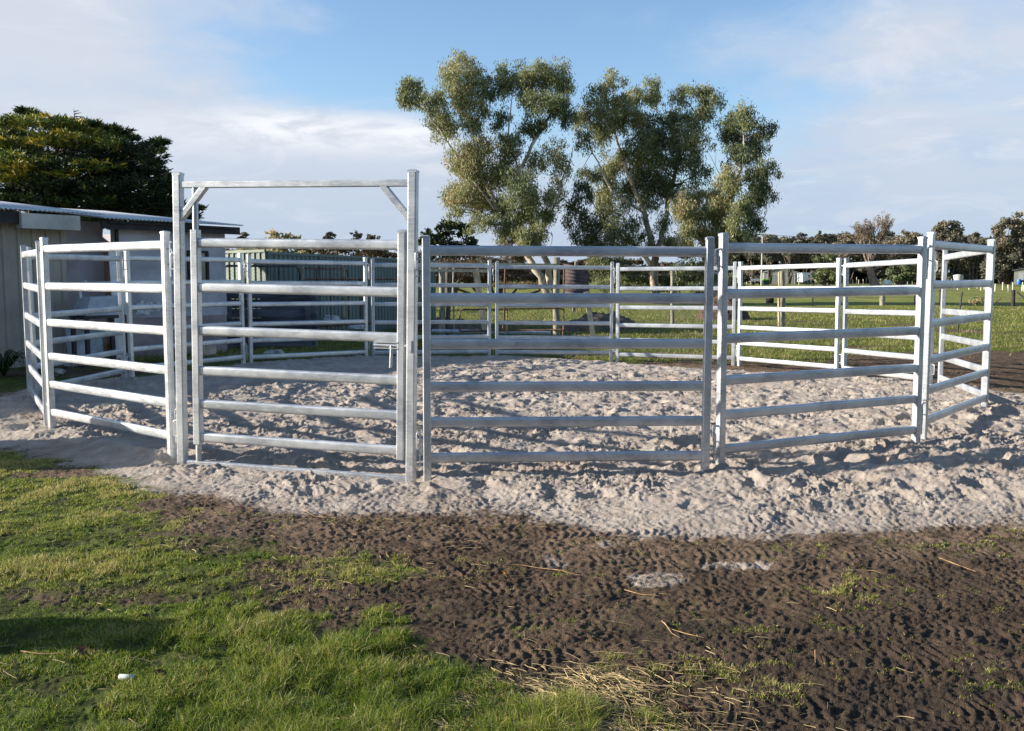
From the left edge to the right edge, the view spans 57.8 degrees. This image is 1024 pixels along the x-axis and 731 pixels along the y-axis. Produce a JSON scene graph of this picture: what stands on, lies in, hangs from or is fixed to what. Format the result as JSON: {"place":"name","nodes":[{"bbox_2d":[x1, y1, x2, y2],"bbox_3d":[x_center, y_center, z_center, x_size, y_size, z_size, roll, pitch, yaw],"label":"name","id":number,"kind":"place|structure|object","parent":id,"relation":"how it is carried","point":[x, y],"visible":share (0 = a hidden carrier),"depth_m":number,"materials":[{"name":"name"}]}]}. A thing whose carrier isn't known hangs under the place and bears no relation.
{"place":"outdoors","nodes":[
{"label":"outdoors","id":0,"kind":"place"},
{"bbox_2d":[0,280,1023,730],"bbox_3d":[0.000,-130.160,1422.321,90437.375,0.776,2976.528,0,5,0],"label":"ground","id":1,"kind":"structure","parent":0,"point":[954,480],"depth_m":5.62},
{"bbox_2d":[0,349,39,375],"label":"agapanthus","id":2,"kind":"object","parent":1,"relation":"on","point":[7,360],"visible":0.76,"depth_m":13.42,"materials":[{"name":"green plant"}]},
{"bbox_2d":[20,241,47,424],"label":"steel fence","id":3,"kind":"object","parent":1,"relation":"on","point":[30,346],"visible":0.83,"depth_m":9.51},
{"bbox_2d":[20,650,57,654],"bbox_3d":[-1.897,1.159,3.738,0.207,0.011,0.022,1,5,10],"label":"fallen twig","id":4,"kind":"object","parent":1,"relation":"on","point":[37,653],"visible":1,"depth_m":3.73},
{"bbox_2d":[54,368,66,375],"bbox_3d":[-6.733,0.099,13.741,0.274,0.125,0.185,0,5,0],"label":"rubble stone","id":5,"kind":"object","parent":1,"relation":"on","point":[59,371],"visible":0.73,"depth_m":13.70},
{"bbox_2d":[64,363,85,367],"bbox_3d":[-7.047,-0.027,14.953,0.354,0.169,0.258,2,6,25],"label":"rubble stone","id":6,"kind":"object","parent":1,"relation":"on","point":[72,365],"visible":0.4,"depth_m":14.87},
{"bbox_2d":[26,247,126,394],"bbox_3d":[-5.403,-0.500,11.608,0.058,1.911,2.228,0,6,5],"label":"steel fence","id":7,"kind":"object","parent":1,"relation":"on","point":[119,308],"visible":0.69,"depth_m":11.71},
{"bbox_2d":[65,328,103,357],"bbox_3d":[-7.269,-0.375,15.777,0.069,0.620,0.620,4,7,37],"label":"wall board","id":8,"kind":"object","parent":1,"relation":"on","point":[96,345],"depth_m":15.74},
{"bbox_2d":[69,280,128,360],"bbox_3d":[-6.925,-0.736,15.568,0.520,1.388,0.780,4,7,37],"label":"laundry trough","id":9,"kind":"object","parent":1,"relation":"on","point":[87,302],"visible":0.62,"depth_m":15.39,"materials":[{"name":"metal"}]},
{"bbox_2d":[0,105,208,229],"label":"cypress tree","id":10,"kind":"object","parent":1,"relation":"on","point":[101,178],"visible":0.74,"depth_m":25.00,"materials":[{"name":"green plant"}]},
{"bbox_2d":[39,231,176,458],"bbox_3d":[-3.525,-0.172,8.014,2.220,1.911,0.058,5,7,38],"label":"steel fence","id":11,"kind":"object","parent":1,"relation":"on","point":[164,288],"visible":0.93,"depth_m":7.86,"materials":[{"name":"metal"}]},
{"bbox_2d":[108,251,125,358],"bbox_3d":[-6.880,-1.086,16.222,0.161,1.947,0.240,4,7,37],"label":"post","id":12,"kind":"object","parent":1,"relation":"on","point":[113,269],"depth_m":16.16,"materials":[{"name":"white paint"}]},
{"bbox_2d":[0,201,242,367],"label":"farm shed","id":13,"kind":"structure","parent":1,"relation":"on","point":[17,229],"depth_m":16.29,"materials":[{"name":"grey metal"}]},
{"bbox_2d":[187,250,209,279],"bbox_3d":[-5.960,-1.865,17.605,0.050,0.630,0.450,4,7,37],"label":"window","id":14,"kind":"structure","parent":13,"relation":"in","point":[205,265],"depth_m":17.69,"materials":[{"name":"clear glass"}]},
{"bbox_2d":[153,669,168,676],"bbox_3d":[-1.337,1.175,3.535,0.054,0.033,0.030,-5,7,-41],"label":"fallen leaf","id":15,"kind":"object","parent":1,"relation":"on","point":[161,671],"visible":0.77,"depth_m":3.54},
{"bbox_2d":[122,251,246,376],"bbox_3d":[-4.765,-0.719,13.673,0.058,1.911,2.234,3,6,30],"label":"steel fence","id":16,"kind":"object","parent":1,"relation":"on","point":[130,307],"visible":0.73,"depth_m":13.82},
{"bbox_2d":[203,345,215,354],"bbox_3d":[-5.672,-0.305,17.135,0.220,0.213,0.360,3,6,26],"label":"cardboard box","id":17,"kind":"object","parent":1,"relation":"on","point":[209,350],"visible":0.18,"depth_m":17.09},
{"bbox_2d":[237,232,249,237],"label":"tree","id":18,"kind":"object","parent":1,"relation":"on","point":[243,234],"visible":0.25,"depth_m":158.38,"materials":[{"name":"green plant"}]},
{"bbox_2d":[225,249,267,308],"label":"iron fence","id":19,"kind":"object","parent":1,"relation":"on","point":[259,254],"visible":0.27,"depth_m":21.16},
{"bbox_2d":[226,265,301,308],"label":"fence","id":20,"kind":"object","parent":1,"relation":"on","point":[278,269],"visible":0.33,"depth_m":20.82,"materials":[{"name":"metal"}]},
{"bbox_2d":[233,228,307,252],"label":"hedge tree","id":21,"kind":"object","parent":1,"relation":"on","point":[273,234],"visible":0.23,"depth_m":43.58,"materials":[{"name":"green plant"}]},
{"bbox_2d":[227,293,318,347],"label":"sleeper wall","id":22,"kind":"structure","parent":1,"relation":"on","point":[307,313],"depth_m":19.50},
{"bbox_2d":[263,349,283,353],"bbox_3d":[-4.257,-0.211,16.729,0.405,0.193,0.270,0,5,0],"label":"rubble stone","id":23,"kind":"object","parent":1,"relation":"on","point":[272,351],"visible":0.51,"depth_m":16.62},
{"bbox_2d":[170,169,422,482],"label":"yard gate","id":24,"kind":"structure","parent":1,"relation":"on","point":[404,337],"depth_m":7.01,"materials":[{"name":"metal"}]},
{"bbox_2d":[299,266,303,308],"bbox_3d":[-4.869,-1.383,21.464,0.159,1.839,0.140,0,5,0],"label":"timber post","id":25,"kind":"object","parent":1,"relation":"on","point":[302,271],"visible":0.25,"depth_m":21.35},
{"bbox_2d":[244,254,369,362],"bbox_3d":[-3.346,-0.855,15.338,2.236,1.911,0.058,-4,6,-37],"label":"steel fence","id":26,"kind":"object","parent":1,"relation":"on","point":[251,304],"visible":0.84,"depth_m":15.25,"materials":[{"name":"metal"}]},
{"bbox_2d":[322,232,336,251],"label":"tree","id":27,"kind":"object","parent":1,"relation":"on","point":[328,235],"visible":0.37,"depth_m":158.25,"materials":[{"name":"green plant"}]},
{"bbox_2d":[323,315,339,319],"bbox_3d":[-4.621,-1.161,23.500,0.466,0.259,0.375,-2,6,-25],"label":"rubbish lump","id":28,"kind":"object","parent":1,"relation":"on","point":[327,317],"visible":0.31,"depth_m":23.39,"materials":[{"name":"paint"}]},
{"bbox_2d":[341,268,345,330],"bbox_3d":[-4.098,-1.452,22.464,0.136,1.814,0.122,0,5,0],"label":"timber post","id":29,"kind":"object","parent":1,"relation":"on","point":[343,315],"visible":0.37,"depth_m":22.43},
{"bbox_2d":[304,267,348,326],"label":"gate","id":30,"kind":"structure","parent":29,"relation":"attached to","point":[346,270],"depth_m":22.17,"materials":[{"name":"metal"}]},
{"bbox_2d":[302,278,396,326],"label":"gate","id":31,"kind":"structure","parent":29,"relation":"attached to","point":[360,279],"depth_m":21.84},
{"bbox_2d":[267,251,435,331],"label":"iron fence","id":32,"kind":"object","parent":1,"relation":"on","point":[385,312],"visible":0.39,"depth_m":24.77,"materials":[{"name":"metal"}]},
{"bbox_2d":[346,325,363,330],"bbox_3d":[-3.953,-0.963,23.504,0.523,0.227,0.338,2,6,17],"label":"rubbish lump","id":33,"kind":"object","parent":1,"relation":"on","point":[355,327],"visible":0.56,"depth_m":23.38,"materials":[{"name":"paint"}]},
{"bbox_2d":[349,230,362,255],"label":"tree","id":34,"kind":"object","parent":1,"relation":"on","point":[356,235],"visible":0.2,"depth_m":158.70,"materials":[{"name":"green plant"}]},
{"bbox_2d":[306,249,437,260],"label":"scrub tree","id":35,"kind":"object","parent":1,"relation":"on","point":[378,253],"visible":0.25,"depth_m":59.09,"materials":[{"name":"green plant"}]},
{"bbox_2d":[366,233,380,256],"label":"tree","id":36,"kind":"object","parent":1,"relation":"on","point":[371,237],"visible":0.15,"depth_m":158.53,"materials":[{"name":"green plant"}]},
{"bbox_2d":[367,259,493,355],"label":"steel fence","id":37,"kind":"object","parent":1,"relation":"on","point":[374,322],"visible":0.8,"depth_m":16.37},
{"bbox_2d":[439,268,444,334],"bbox_3d":[-1.656,-1.433,21.969,0.163,1.891,0.155,0,5,0],"label":"timber post","id":38,"kind":"object","parent":1,"relation":"on","point":[441,290],"visible":0.36,"depth_m":21.91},
{"bbox_2d":[430,269,487,271],"bbox_3d":[-1.274,-2.242,21.887,1.525,0.092,0.050,-1,5,-8],"label":"timber rail","id":39,"kind":"object","parent":38,"relation":"attached to","point":[458,270],"visible":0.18,"depth_m":21.86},
{"bbox_2d":[445,268,450,334],"bbox_3d":[-1.544,-1.459,22.363,0.132,1.879,0.137,0,5,0],"label":"timber post","id":40,"kind":"object","parent":1,"relation":"on","point":[448,309],"visible":0.36,"depth_m":22.33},
{"bbox_2d":[430,262,556,266],"bbox_3d":[-0.460,-2.449,22.520,3.412,0.101,0.050,-2,6,-22],"label":"timber rail","id":41,"kind":"object","parent":40,"relation":"attached to","point":[493,264],"visible":0.32,"depth_m":22.55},
{"bbox_2d":[418,219,479,292],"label":"pine tree","id":42,"kind":"object","parent":1,"relation":"on","point":[440,237],"visible":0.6,"depth_m":88.90,"materials":[{"name":"green plant"}]},
{"bbox_2d":[418,317,481,331],"bbox_3d":[-2.041,-1.205,27.004,2.600,0.457,2.000,0,5,0],"label":"soil mound","id":43,"kind":"object","parent":1,"relation":"on","point":[463,327],"visible":0.23,"depth_m":26.43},
{"bbox_2d":[452,272,454,334],"bbox_3d":[-1.510,-1.574,23.953,0.064,1.830,0.041,-3,6,-30],"label":"steel pole","id":44,"kind":"object","parent":1,"relation":"on","point":[453,307],"visible":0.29,"depth_m":23.96,"materials":[{"name":"metal"}]},
{"bbox_2d":[0,464,960,730],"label":"loose straw","id":45,"kind":"object","parent":1,"relation":"on","point":[592,690],"visible":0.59,"depth_m":3.43,"materials":[{"name":"plant"}]},
{"bbox_2d":[473,268,487,334],"bbox_3d":[-0.728,-1.401,22.165,0.435,1.827,0.082,0,5,0],"label":"timber prop","id":46,"kind":"object","parent":1,"relation":"on","point":[476,276],"visible":0.46,"depth_m":22.12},
{"bbox_2d":[395,48,583,292],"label":"eucalyptus tree","id":47,"kind":"object","parent":1,"relation":"on","point":[472,168],"visible":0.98,"depth_m":53.73,"materials":[{"name":"green plant"}]},
{"bbox_2d":[431,329,550,334],"bbox_3d":[-0.462,-0.779,21.570,2.840,0.176,0.090,-1,5,-14],"label":"drain pipe","id":48,"kind":"object","parent":1,"relation":"on","point":[493,332],"visible":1,"depth_m":21.56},
{"bbox_2d":[436,236,562,292],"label":"brown shrub","id":49,"kind":"object","parent":1,"relation":"on","point":[527,274],"visible":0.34,"depth_m":63.23,"materials":[{"name":"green plant"}]},
{"bbox_2d":[502,269,505,334],"bbox_3d":[-0.182,-1.345,21.562,0.104,1.791,0.059,0,5,0],"label":"rusty upright","id":50,"kind":"object","parent":1,"relation":"on","point":[504,292],"visible":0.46,"depth_m":21.52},
{"bbox_2d":[459,308,563,331],"bbox_3d":[0.011,-1.069,21.593,2.528,0.533,0.034,-1,5,-14],"label":"pipe hurdle","id":51,"kind":"object","parent":1,"relation":"on","point":[507,309],"visible":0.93,"depth_m":21.56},
{"bbox_2d":[492,280,538,290],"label":"fallen branch","id":52,"kind":"object","parent":1,"relation":"on","point":[527,282],"visible":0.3,"depth_m":57.33,"materials":[{"name":"wood"}]},
{"bbox_2d":[503,564,576,574],"bbox_3d":[0.162,1.080,4.921,0.442,0.016,0.065,3,6,26],"label":"fallen twig","id":53,"kind":"object","parent":1,"relation":"on","point":[537,567],"visible":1,"depth_m":4.96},
{"bbox_2d":[493,261,615,361],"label":"steel fence","id":54,"kind":"object","parent":1,"relation":"on","point":[498,286],"visible":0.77,"depth_m":16.61,"materials":[{"name":"metal"}]},
{"bbox_2d":[553,257,559,335],"bbox_3d":[1.124,-1.671,23.447,0.196,2.120,0.182,0,5,0],"label":"timber post","id":55,"kind":"object","parent":1,"relation":"on","point":[556,281],"visible":0.54,"depth_m":23.38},
{"bbox_2d":[562,270,564,335],"bbox_3d":[1.219,-1.395,21.967,0.069,1.823,0.065,-3,6,-32],"label":"rusty upright","id":56,"kind":"object","parent":1,"relation":"on","point":[563,292],"visible":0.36,"depth_m":21.91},
{"bbox_2d":[415,235,722,481],"bbox_3d":[0.423,0.006,6.850,2.263,1.911,0.060,0,5,-3],"label":"steel fence","id":57,"kind":"object","parent":1,"relation":"on","point":[705,298],"visible":0.96,"depth_m":6.83,"materials":[{"name":"metal"}]},
{"bbox_2d":[563,261,588,311],"bbox_3d":[1.663,-2.050,24.081,0.720,1.300,0.335,2,5,-9],"label":"iron sheet","id":58,"kind":"object","parent":1,"relation":"on","point":[576,277],"visible":0.36,"depth_m":24.02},
{"bbox_2d":[584,291,595,335],"bbox_3d":[1.897,-1.158,22.489,0.324,1.273,0.066,0,5,0],"label":"timber prop","id":59,"kind":"object","parent":1,"relation":"on","point":[590,318],"visible":0.59,"depth_m":22.46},
{"bbox_2d":[436,258,750,285],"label":"distant scrubland","id":60,"kind":"structure","parent":1,"relation":"on","point":[747,278],"depth_m":141.63,"materials":[{"name":"green plant"}]},
{"bbox_2d":[457,274,737,326],"bbox_3d":[2.772,-1.985,28.187,8.922,1.575,0.008,-1,5,-10],"label":"netting fence","id":61,"kind":"object","parent":1,"relation":"on","point":[613,307],"visible":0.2,"depth_m":28.35,"materials":[{"name":"metal"}]},
{"bbox_2d":[560,311,644,331],"bbox_3d":[2.666,-1.325,27.495,2.600,0.592,2.400,0,5,0],"label":"soil mound","id":62,"kind":"object","parent":1,"relation":"on","point":[602,316],"visible":0.54,"depth_m":26.84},
{"bbox_2d":[616,684,633,729],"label":"fallen twig","id":63,"kind":"object","parent":1,"relation":"on","point":[625,700],"visible":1,"depth_m":3.36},
{"bbox_2d":[560,66,729,292],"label":"eucalyptus tree","id":64,"kind":"object","parent":1,"relation":"on","point":[653,141],"visible":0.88,"depth_m":55.55,"materials":[{"name":"green plant"}]},
{"bbox_2d":[670,271,673,323],"bbox_3d":[5.007,-2.090,28.941,0.150,1.901,0.154,0,5,0],"label":"fence post","id":65,"kind":"object","parent":1,"relation":"on","point":[672,284],"visible":0.39,"depth_m":28.88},
{"bbox_2d":[613,261,737,365],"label":"steel fence","id":66,"kind":"object","parent":1,"relation":"on","point":[619,288],"visible":0.78,"depth_m":16.16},
{"bbox_2d":[661,620,703,637],"bbox_3d":[0.726,1.149,4.027,0.041,0.007,0.248,-4,7,-36],"label":"fallen twig","id":67,"kind":"object","parent":1,"relation":"on","point":[680,631],"visible":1,"depth_m":4.00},
{"bbox_2d":[679,702,692,710],"bbox_3d":[0.625,1.227,3.334,0.047,0.030,0.031,4,7,36],"label":"fallen leaf","id":68,"kind":"object","parent":1,"relation":"on","point":[685,705],"visible":1,"depth_m":3.34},
{"bbox_2d":[654,95,782,296],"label":"eucalyptus tree","id":69,"kind":"object","parent":1,"relation":"on","point":[738,213],"visible":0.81,"depth_m":52.66,"materials":[{"name":"green plant"}]},
{"bbox_2d":[697,296,750,319],"bbox_3d":[7.755,-2.145,33.947,2.000,1.023,2.000,0,5,0],"label":"soil mound","id":70,"kind":"object","parent":1,"relation":"on","point":[745,315],"visible":0.29,"depth_m":33.37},
{"bbox_2d":[747,235,760,283],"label":"paddock tree","id":71,"kind":"object","parent":1,"relation":"on","point":[752,256],"visible":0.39,"depth_m":188.16,"materials":[{"name":"green plant"}]},
{"bbox_2d":[762,279,769,283],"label":"field bin","id":72,"kind":"object","parent":1,"relation":"on","point":[765,281],"visible":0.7,"depth_m":168.74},
{"bbox_2d":[766,298,773,302],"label":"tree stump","id":73,"kind":"object","parent":1,"relation":"on","point":[769,300],"visible":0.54,"depth_m":57.69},
{"bbox_2d":[757,234,784,283],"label":"paddock tree","id":74,"kind":"object","parent":1,"relation":"on","point":[772,238],"visible":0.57,"depth_m":182.69,"materials":[{"name":"green plant"}]},
{"bbox_2d":[778,272,779,325],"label":"fence post","id":75,"kind":"object","parent":1,"relation":"on","point":[778,299],"visible":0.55,"depth_m":28.83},
{"bbox_2d":[762,269,796,283],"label":"double shed","id":76,"kind":"structure","parent":1,"relation":"on","point":[775,276],"depth_m":199.14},
{"bbox_2d":[767,274,777,283],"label":"door","id":77,"kind":"structure","parent":76,"relation":"in","point":[774,276],"depth_m":199.31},
{"bbox_2d":[785,274,794,283],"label":"door","id":78,"kind":"structure","parent":76,"relation":"in","point":[793,277],"depth_m":198.63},
{"bbox_2d":[780,271,784,325],"bbox_3d":[8.433,-2.042,28.940,0.198,1.809,0.154,0,5,0],"label":"fence post","id":79,"kind":"object","parent":1,"relation":"on","point":[782,300],"visible":0.63,"depth_m":28.88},
{"bbox_2d":[736,258,843,368],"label":"steel fence","id":80,"kind":"object","parent":1,"relation":"on","point":[838,265],"visible":0.84,"depth_m":14.67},
{"bbox_2d":[781,236,800,283],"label":"paddock tree","id":81,"kind":"object","parent":1,"relation":"on","point":[789,256],"visible":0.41,"depth_m":193.50,"materials":[{"name":"green plant"}]},
{"bbox_2d":[753,234,846,285],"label":"utility pole","id":82,"kind":"object","parent":1,"relation":"on","point":[783,235],"visible":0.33,"depth_m":159.14,"materials":[{"name":"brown wood"}]},
{"bbox_2d":[793,232,814,283],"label":"paddock tree","id":83,"kind":"object","parent":1,"relation":"on","point":[801,257],"visible":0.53,"depth_m":193.28,"materials":[{"name":"green plant"}]},
{"bbox_2d":[797,273,811,283],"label":"horse float","id":84,"kind":"object","parent":1,"relation":"on","point":[802,277],"visible":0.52,"depth_m":183.34,"materials":[{"name":"white metal"}]},
{"bbox_2d":[712,233,931,464],"bbox_3d":[2.515,-0.083,7.407,2.228,1.911,0.058,-3,6,-25],"label":"steel fence","id":85,"kind":"object","parent":1,"relation":"on","point":[724,338],"visible":0.98,"depth_m":7.33,"materials":[{"name":"metal"}]},
{"bbox_2d":[808,230,839,283],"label":"paddock tree","id":86,"kind":"object","parent":1,"relation":"on","point":[817,240],"visible":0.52,"depth_m":188.22,"materials":[{"name":"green plant"}]},
{"bbox_2d":[810,253,843,285],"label":"paddock tree","id":87,"kind":"object","parent":1,"relation":"on","point":[826,275],"visible":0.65,"depth_m":148.58,"materials":[{"name":"green plant"}]},
{"bbox_2d":[824,231,866,283],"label":"paddock tree","id":88,"kind":"object","parent":1,"relation":"on","point":[851,257],"visible":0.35,"depth_m":197.52,"materials":[{"name":"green plant"}]},
{"bbox_2d":[839,210,902,285],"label":"bare tree","id":89,"kind":"object","parent":1,"relation":"on","point":[860,231],"visible":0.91,"depth_m":148.51,"materials":[{"name":"brown plant"}]},
{"bbox_2d":[729,230,1023,283],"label":"distant woodland","id":90,"kind":"object","parent":1,"relation":"on","point":[961,269],"visible":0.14,"depth_m":215.24,"materials":[{"name":"green plant"}]},
{"bbox_2d":[732,283,1023,306],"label":"wire fence","id":91,"kind":"object","parent":1,"relation":"on","point":[813,284],"visible":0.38,"depth_m":50.57,"materials":[{"name":"metal"}]},
{"bbox_2d":[879,296,884,305],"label":"fence post","id":92,"kind":"object","parent":1,"relation":"on","point":[881,300],"visible":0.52,"depth_m":51.78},
{"bbox_2d":[883,280,891,283],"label":"wrapped bale","id":93,"kind":"object","parent":1,"relation":"on","point":[887,282],"visible":0.59,"depth_m":149.07,"materials":[{"name":"blue plastic"}]},
{"bbox_2d":[841,252,937,383],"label":"steel fence","id":94,"kind":"object","parent":1,"relation":"on","point":[846,310],"visible":0.65,"depth_m":12.79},
{"bbox_2d":[879,257,916,283],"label":"paddock tree","id":95,"kind":"object","parent":1,"relation":"on","point":[906,275],"visible":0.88,"depth_m":158.74,"materials":[{"name":"green plant"}]},
{"bbox_2d":[875,229,922,283],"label":"paddock tree","id":96,"kind":"object","parent":1,"relation":"on","point":[909,238],"visible":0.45,"depth_m":197.42,"materials":[{"name":"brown plant"}]},
{"bbox_2d":[928,219,968,279],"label":"paddock tree","id":97,"kind":"object","parent":1,"relation":"on","point":[955,231],"visible":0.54,"depth_m":177.77,"materials":[{"name":"green plant"}]},
{"bbox_2d":[920,231,995,439],"bbox_3d":[4.238,-0.266,8.763,0.058,1.911,2.231,4,7,40],"label":"steel fence","id":98,"kind":"object","parent":1,"relation":"on","point":[929,325],"visible":0.93,"depth_m":8.55,"materials":[{"name":"metal"}]},
{"bbox_2d":[953,274,962,279],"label":"water tank","id":99,"kind":"object","parent":1,"relation":"on","point":[957,277],"visible":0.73,"depth_m":188.37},
{"bbox_2d":[957,292,962,332],"bbox_3d":[12.068,-1.371,24.986,0.106,1.228,0.057,0,5,0],"label":"star picket","id":100,"kind":"object","parent":1,"relation":"on","point":[959,309],"visible":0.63,"depth_m":24.95,"materials":[{"name":"metal"}]},
{"bbox_2d":[937,240,988,395],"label":"steel fence","id":101,"kind":"object","parent":1,"relation":"on","point":[944,311],"visible":0.48,"depth_m":10.89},
{"bbox_2d":[960,254,985,279],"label":"paddock tree","id":102,"kind":"object","parent":1,"relation":"on","point":[979,260],"visible":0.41,"depth_m":198.84,"materials":[{"name":"green plant"}]},
{"bbox_2d":[968,296,984,304],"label":"yellow shrub","id":103,"kind":"object","parent":1,"relation":"on","point":[976,300],"visible":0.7,"depth_m":47.06,"materials":[{"name":"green plant"}]},
{"bbox_2d":[978,211,1023,283],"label":"paddock tree","id":104,"kind":"object","parent":1,"relation":"on","point":[1007,250],"visible":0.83,"depth_m":172.75,"materials":[{"name":"green plant"}]},
{"bbox_2d":[1011,290,1015,305],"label":"fence post","id":105,"kind":"object","parent":1,"relation":"on","point":[1012,297],"visible":0.81,"depth_m":51.79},
{"bbox_2d":[1012,268,1023,283],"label":"field shed","id":106,"kind":"structure","parent":1,"relation":"on","point":[1018,273],"depth_m":168.80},
{"bbox_2d":[1018,273,1023,279],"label":"door","id":107,"kind":"structure","parent":106,"relation":"in","point":[1020,275],"depth_m":168.62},
{"bbox_2d":[0,449,1023,730],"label":"lawn grass","id":108,"kind":"structure","parent":0,"point":[338,649],"depth_m":3.68,"materials":[{"name":"plant"}]},
{"bbox_2d":[76,646,91,655],"bbox_3d":[-1.729,1.157,3.743,0.074,0.032,0.045,2,7,17],"label":"fallen leaf","id":109,"kind":"object","parent":108,"relation":"on","point":[81,649],"visible":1,"depth_m":3.75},
{"bbox_2d":[118,674,134,679],"bbox_3d":[-1.468,1.188,3.534,0.063,0.021,0.022,0,5,5],"label":"plastic scrap","id":110,"kind":"object","parent":108,"relation":"on","point":[126,675],"visible":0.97,"depth_m":3.53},
{"bbox_2d":[0,0,1023,272],"label":"sky","id":111,"kind":"structure","parent":0,"point":[912,111],"materials":[{"name":"blue"}]},
{"bbox_2d":[106,305,1023,363],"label":"paddock grass","id":112,"kind":"structure","parent":0,"point":[897,342],"depth_m":24.15,"materials":[{"name":"plant"}]},
{"bbox_2d":[807,277,815,283],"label":"horse","id":113,"kind":"object","parent":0,"point":[809,279],"visible":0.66,"depth_m":163.95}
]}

